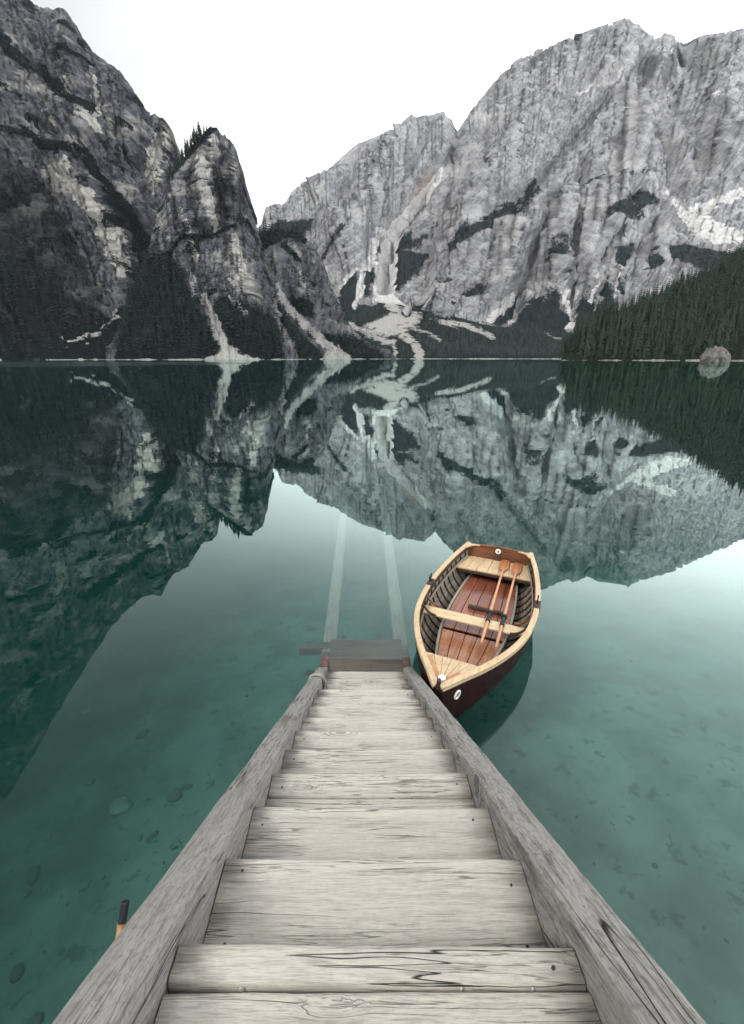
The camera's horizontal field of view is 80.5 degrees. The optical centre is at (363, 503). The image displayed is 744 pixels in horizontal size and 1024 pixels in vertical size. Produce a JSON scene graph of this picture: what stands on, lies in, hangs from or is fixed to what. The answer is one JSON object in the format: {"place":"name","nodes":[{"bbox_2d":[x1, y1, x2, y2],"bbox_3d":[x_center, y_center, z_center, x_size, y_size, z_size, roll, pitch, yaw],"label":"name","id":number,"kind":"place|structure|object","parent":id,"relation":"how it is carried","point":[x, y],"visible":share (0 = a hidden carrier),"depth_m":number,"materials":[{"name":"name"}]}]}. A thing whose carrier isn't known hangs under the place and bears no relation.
{"place":"outdoors","nodes":[
{"label":"outdoors","id":0,"kind":"place"},
{"bbox_2d":[0,0,180,359],"bbox_3d":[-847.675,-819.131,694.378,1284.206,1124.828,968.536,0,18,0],"label":"cliff","id":1,"kind":"structure","parent":0,"point":[87,136],"depth_m":663.02,"materials":[{"name":"grey stone"}]},
{"bbox_2d":[0,208,392,357],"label":"forest","id":2,"kind":"object","parent":1,"relation":"on","point":[142,331],"visible":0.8,"depth_m":583.86,"materials":[{"name":"plant"}]},
{"bbox_2d":[106,126,297,359],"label":"crag","id":3,"kind":"structure","parent":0,"point":[206,185],"depth_m":597.82,"materials":[{"name":"grey stone"}]},
{"bbox_2d":[175,154,179,169],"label":"spruce tree","id":4,"kind":"object","parent":3,"relation":"on","point":[176,162],"visible":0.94,"depth_m":614.64,"materials":[{"name":"green plant"}]},
{"bbox_2d":[181,149,184,163],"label":"spruce tree","id":5,"kind":"object","parent":3,"relation":"on","point":[182,157],"visible":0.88,"depth_m":615.77,"materials":[{"name":"green plant"}]},
{"bbox_2d":[183,137,187,154],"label":"spruce tree","id":6,"kind":"object","parent":3,"relation":"on","point":[184,151],"visible":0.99,"depth_m":617.39,"materials":[{"name":"green plant"}]},
{"bbox_2d":[185,140,191,155],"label":"spruce tree","id":7,"kind":"object","parent":3,"relation":"on","point":[188,150],"visible":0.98,"depth_m":616.02,"materials":[{"name":"green plant"}]},
{"bbox_2d":[192,126,196,142],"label":"spruce tree","id":8,"kind":"object","parent":3,"relation":"on","point":[194,136],"visible":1,"depth_m":613.66,"materials":[{"name":"green plant"}]},
{"bbox_2d":[197,121,202,137],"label":"spruce tree","id":9,"kind":"object","parent":3,"relation":"on","point":[198,131],"visible":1,"depth_m":616.11,"materials":[{"name":"green plant"}]},
{"bbox_2d":[258,230,395,358],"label":"rocky spur","id":10,"kind":"structure","parent":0,"point":[296,254],"depth_m":728.81,"materials":[{"name":"grey stone"}]},
{"bbox_2d":[257,111,458,320],"bbox_3d":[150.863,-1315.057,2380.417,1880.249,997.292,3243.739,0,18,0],"label":"mountain","id":11,"kind":"structure","parent":0,"point":[366,214],"depth_m":1545.24,"materials":[{"name":"stone"}]},
{"bbox_2d":[0,493,743,1023],"bbox_3d":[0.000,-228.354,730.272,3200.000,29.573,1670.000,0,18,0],"label":"lakebed","id":12,"kind":"structure","parent":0,"point":[560,751],"depth_m":6.74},
{"bbox_2d":[109,796,132,815],"bbox_3d":[-2.826,3.527,5.119,0.259,0.118,0.219,0,18,0],"label":"stone","id":13,"kind":"object","parent":12,"relation":"on","point":[121,805],"visible":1,"depth_m":5.08,"materials":[{"name":"teal stone"}]},
{"bbox_2d":[0,579,734,1023],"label":"pebbles","id":14,"kind":"object","parent":12,"relation":"on","point":[174,795],"visible":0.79,"depth_m":5.53,"materials":[{"name":"stone"}]},
{"bbox_2d":[52,639,706,1023],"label":"timber staircase","id":15,"kind":"structure","parent":12,"relation":"on","point":[372,841],"depth_m":1.17,"materials":[{"name":"grey wood"}]},
{"bbox_2d":[308,673,327,688],"bbox_3d":[-0.404,1.885,4.422,0.318,0.380,0.162,7,20,21],"label":"rope","id":16,"kind":"object","parent":15,"relation":"attached to","point":[319,675],"visible":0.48,"depth_m":4.38,"materials":[{"name":"beige fabric"}]},
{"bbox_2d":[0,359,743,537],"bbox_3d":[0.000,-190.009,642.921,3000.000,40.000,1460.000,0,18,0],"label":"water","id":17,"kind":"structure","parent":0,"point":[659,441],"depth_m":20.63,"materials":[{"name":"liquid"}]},
{"bbox_2d":[115,900,128,938],"bbox_3d":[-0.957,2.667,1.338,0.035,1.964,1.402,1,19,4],"label":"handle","id":18,"kind":"object","parent":17,"relation":"in","point":[122,919],"visible":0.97,"depth_m":1.66,"materials":[{"name":"black rubber"}]},
{"bbox_2d":[299,493,408,655],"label":"rails","id":19,"kind":"object","parent":17,"relation":"in","point":[398,628],"visible":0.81,"depth_m":7.47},
{"bbox_2d":[414,542,540,717],"bbox_3d":[1.454,1.524,5.695,1.491,0.871,3.672,8,20,24],"label":"rowing boat","id":20,"kind":"object","parent":17,"relation":"on","point":[462,669],"visible":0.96,"depth_m":5.73,"materials":[{"name":"brown wood"}]},
{"bbox_2d":[480,560,509,643],"bbox_3d":[1.839,1.265,6.095,0.140,0.072,2.346,8,20,22],"label":"oar","id":21,"kind":"object","parent":20,"relation":"in","point":[503,565],"visible":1,"depth_m":5.97,"materials":[{"name":"brown wood"}]},
{"bbox_2d":[495,563,521,648],"bbox_3d":[1.994,1.297,6.000,0.140,0.072,2.335,8,20,23],"label":"oar","id":22,"kind":"object","parent":20,"relation":"in","point":[516,568],"visible":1,"depth_m":5.89,"materials":[{"name":"brown wood"}]},
{"bbox_2d":[699,346,730,361],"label":"boulder","id":23,"kind":"object","parent":17,"relation":"in","point":[718,354],"visible":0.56,"depth_m":288.15,"materials":[{"name":"grey stone"}]},
{"bbox_2d":[30,0,743,226],"label":"sky","id":24,"kind":"structure","parent":0,"point":[294,86],"materials":[{"name":"white"}]},
{"bbox_2d":[348,280,622,358],"bbox_3d":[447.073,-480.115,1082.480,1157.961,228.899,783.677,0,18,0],"label":"forest valley","id":25,"kind":"structure","parent":0,"point":[495,347],"depth_m":908.91,"materials":[{"name":"grey stone"}]},
{"bbox_2d":[401,18,743,332],"bbox_3d":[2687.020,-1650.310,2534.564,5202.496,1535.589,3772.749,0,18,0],"label":"mountain","id":26,"kind":"structure","parent":0,"point":[590,165],"depth_m":1399.54,"materials":[{"name":"stone"}]},
{"bbox_2d":[561,240,743,360],"bbox_3d":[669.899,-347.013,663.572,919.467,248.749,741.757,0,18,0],"label":"hill","id":27,"kind":"structure","parent":0,"point":[667,356],"depth_m":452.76,"materials":[{"name":"plant"}]},
{"bbox_2d":[559,337,564,358],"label":"spruce tree","id":28,"kind":"object","parent":27,"relation":"on","point":[562,352],"visible":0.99,"depth_m":475.47,"materials":[{"name":"green plant"}]},
{"bbox_2d":[574,332,578,348],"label":"spruce tree","id":29,"kind":"object","parent":27,"relation":"on","point":[576,337],"visible":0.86,"depth_m":472.46,"materials":[{"name":"green plant"}]},
{"bbox_2d":[576,334,583,356],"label":"spruce tree","id":30,"kind":"object","parent":27,"relation":"on","point":[580,349],"visible":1,"depth_m":460.43,"materials":[{"name":"green plant"}]},
{"bbox_2d":[577,313,582,334],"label":"spruce tree","id":31,"kind":"object","parent":27,"relation":"on","point":[580,325],"visible":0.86,"depth_m":483.38,"materials":[{"name":"green plant"}]},
{"bbox_2d":[578,325,583,343],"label":"spruce tree","id":32,"kind":"object","parent":27,"relation":"on","point":[582,331],"visible":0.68,"depth_m":474.73,"materials":[{"name":"green plant"}]},
{"bbox_2d":[584,333,591,355],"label":"spruce tree","id":33,"kind":"object","parent":27,"relation":"on","point":[588,347],"visible":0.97,"depth_m":458.33,"materials":[{"name":"green plant"}]},
{"bbox_2d":[588,325,592,338],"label":"spruce tree","id":34,"kind":"object","parent":27,"relation":"on","point":[590,330],"visible":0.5,"depth_m":470.94,"materials":[{"name":"green plant"}]},
{"bbox_2d":[595,326,605,348],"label":"spruce tree","id":35,"kind":"object","parent":27,"relation":"on","point":[602,336],"visible":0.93,"depth_m":464.12,"materials":[{"name":"green plant"}]},
{"bbox_2d":[602,323,608,347],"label":"spruce tree","id":36,"kind":"object","parent":27,"relation":"on","point":[606,336],"visible":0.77,"depth_m":463.75,"materials":[{"name":"green plant"}]},
{"bbox_2d":[604,339,609,353],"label":"spruce tree","id":37,"kind":"object","parent":27,"relation":"on","point":[607,349],"visible":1,"depth_m":456.81,"materials":[{"name":"green plant"}]},
{"bbox_2d":[610,344,616,358],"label":"spruce tree","id":38,"kind":"object","parent":27,"relation":"on","point":[614,353],"visible":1,"depth_m":446.60,"materials":[{"name":"green plant"}]},
{"bbox_2d":[612,299,616,317],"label":"spruce tree","id":39,"kind":"object","parent":27,"relation":"on","point":[614,307],"visible":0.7,"depth_m":499.62,"materials":[{"name":"green plant"}]},
{"bbox_2d":[614,314,620,334],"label":"spruce tree","id":40,"kind":"object","parent":27,"relation":"on","point":[617,325],"visible":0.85,"depth_m":477.04,"materials":[{"name":"green plant"}]},
{"bbox_2d":[618,320,626,338],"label":"spruce tree","id":41,"kind":"object","parent":27,"relation":"on","point":[621,335],"visible":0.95,"depth_m":471.27,"materials":[{"name":"green plant"}]},
{"bbox_2d":[625,317,632,336],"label":"spruce tree","id":42,"kind":"object","parent":27,"relation":"on","point":[628,331],"visible":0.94,"depth_m":469.99,"materials":[{"name":"green plant"}]},
{"bbox_2d":[630,315,636,334],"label":"spruce tree","id":43,"kind":"object","parent":27,"relation":"on","point":[634,324],"visible":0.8,"depth_m":472.72,"materials":[{"name":"green plant"}]},
{"bbox_2d":[637,345,642,357],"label":"spruce tree","id":44,"kind":"object","parent":27,"relation":"on","point":[640,354],"visible":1,"depth_m":440.67,"materials":[{"name":"green plant"}]},
{"bbox_2d":[640,308,647,329],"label":"spruce tree","id":45,"kind":"object","parent":27,"relation":"on","point":[643,313],"visible":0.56,"depth_m":479.29,"materials":[{"name":"green plant"}]},
{"bbox_2d":[642,322,647,342],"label":"spruce tree","id":46,"kind":"object","parent":27,"relation":"on","point":[645,331],"visible":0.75,"depth_m":459.49,"materials":[{"name":"green plant"}]},
{"bbox_2d":[647,306,653,325],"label":"spruce tree","id":47,"kind":"object","parent":27,"relation":"on","point":[650,315],"visible":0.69,"depth_m":489.74,"materials":[{"name":"green plant"}]},
{"bbox_2d":[651,312,656,332],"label":"spruce tree","id":48,"kind":"object","parent":27,"relation":"on","point":[654,320],"visible":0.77,"depth_m":471.76,"materials":[{"name":"green plant"}]},
{"bbox_2d":[652,336,660,357],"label":"spruce tree","id":49,"kind":"object","parent":27,"relation":"on","point":[655,354],"visible":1,"depth_m":436.08,"materials":[{"name":"green plant"}]},
{"bbox_2d":[659,333,664,356],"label":"spruce tree","id":50,"kind":"object","parent":27,"relation":"on","point":[662,342],"visible":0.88,"depth_m":434.27,"materials":[{"name":"green plant"}]},
{"bbox_2d":[670,320,677,341],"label":"spruce tree","id":51,"kind":"object","parent":27,"relation":"on","point":[674,335],"visible":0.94,"depth_m":452.79,"materials":[{"name":"green plant"}]},
{"bbox_2d":[671,335,678,355],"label":"spruce tree","id":52,"kind":"object","parent":27,"relation":"on","point":[675,349],"visible":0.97,"depth_m":428.83,"materials":[{"name":"green plant"}]},
{"bbox_2d":[672,310,678,327],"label":"spruce tree","id":53,"kind":"object","parent":27,"relation":"on","point":[675,319],"visible":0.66,"depth_m":474.29,"materials":[{"name":"green plant"}]},
{"bbox_2d":[674,304,681,323],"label":"spruce tree","id":54,"kind":"object","parent":27,"relation":"on","point":[679,309],"visible":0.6,"depth_m":480.93,"materials":[{"name":"green plant"}]},
{"bbox_2d":[689,338,696,358],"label":"spruce tree","id":55,"kind":"object","parent":27,"relation":"on","point":[692,353],"visible":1,"depth_m":422.00,"materials":[{"name":"green plant"}]},
{"bbox_2d":[695,329,701,350],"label":"spruce tree","id":56,"kind":"object","parent":27,"relation":"on","point":[699,342],"visible":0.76,"depth_m":427.63,"materials":[{"name":"green plant"}]},
{"bbox_2d":[705,331,712,344],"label":"spruce tree","id":57,"kind":"object","parent":27,"relation":"on","point":[710,337],"visible":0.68,"depth_m":425.93,"materials":[{"name":"green plant"}]},
{"bbox_2d":[707,305,713,319],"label":"spruce tree","id":58,"kind":"object","parent":27,"relation":"on","point":[710,314],"visible":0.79,"depth_m":472.09,"materials":[{"name":"green plant"}]},
{"bbox_2d":[707,339,713,347],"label":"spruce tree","id":59,"kind":"object","parent":27,"relation":"on","point":[711,343],"visible":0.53,"depth_m":414.08,"materials":[{"name":"green plant"}]},
{"bbox_2d":[713,327,720,346],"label":"spruce tree","id":60,"kind":"object","parent":27,"relation":"on","point":[717,342],"visible":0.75,"depth_m":415.44,"materials":[{"name":"green plant"}]},
{"bbox_2d":[719,335,723,346],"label":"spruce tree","id":61,"kind":"object","parent":27,"relation":"on","point":[721,343],"visible":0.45,"depth_m":411.38,"materials":[{"name":"green plant"}]},
{"bbox_2d":[719,316,725,336],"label":"spruce tree","id":62,"kind":"object","parent":27,"relation":"on","point":[722,325],"visible":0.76,"depth_m":436.39,"materials":[{"name":"green plant"}]},
{"bbox_2d":[719,320,731,343],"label":"spruce tree","id":63,"kind":"object","parent":27,"relation":"on","point":[727,329],"visible":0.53,"depth_m":424.02,"materials":[{"name":"green plant"}]},
{"bbox_2d":[723,330,730,351],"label":"spruce tree","id":64,"kind":"object","parent":27,"relation":"on","point":[726,345],"visible":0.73,"depth_m":411.78,"materials":[{"name":"green plant"}]},
{"bbox_2d":[732,302,737,321],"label":"spruce tree","id":65,"kind":"object","parent":27,"relation":"on","point":[736,312],"visible":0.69,"depth_m":455.22,"materials":[{"name":"green plant"}]},
{"bbox_2d":[734,307,742,323],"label":"spruce tree","id":66,"kind":"object","parent":27,"relation":"on","point":[739,316],"visible":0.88,"depth_m":453.45,"materials":[{"name":"green plant"}]}
]}

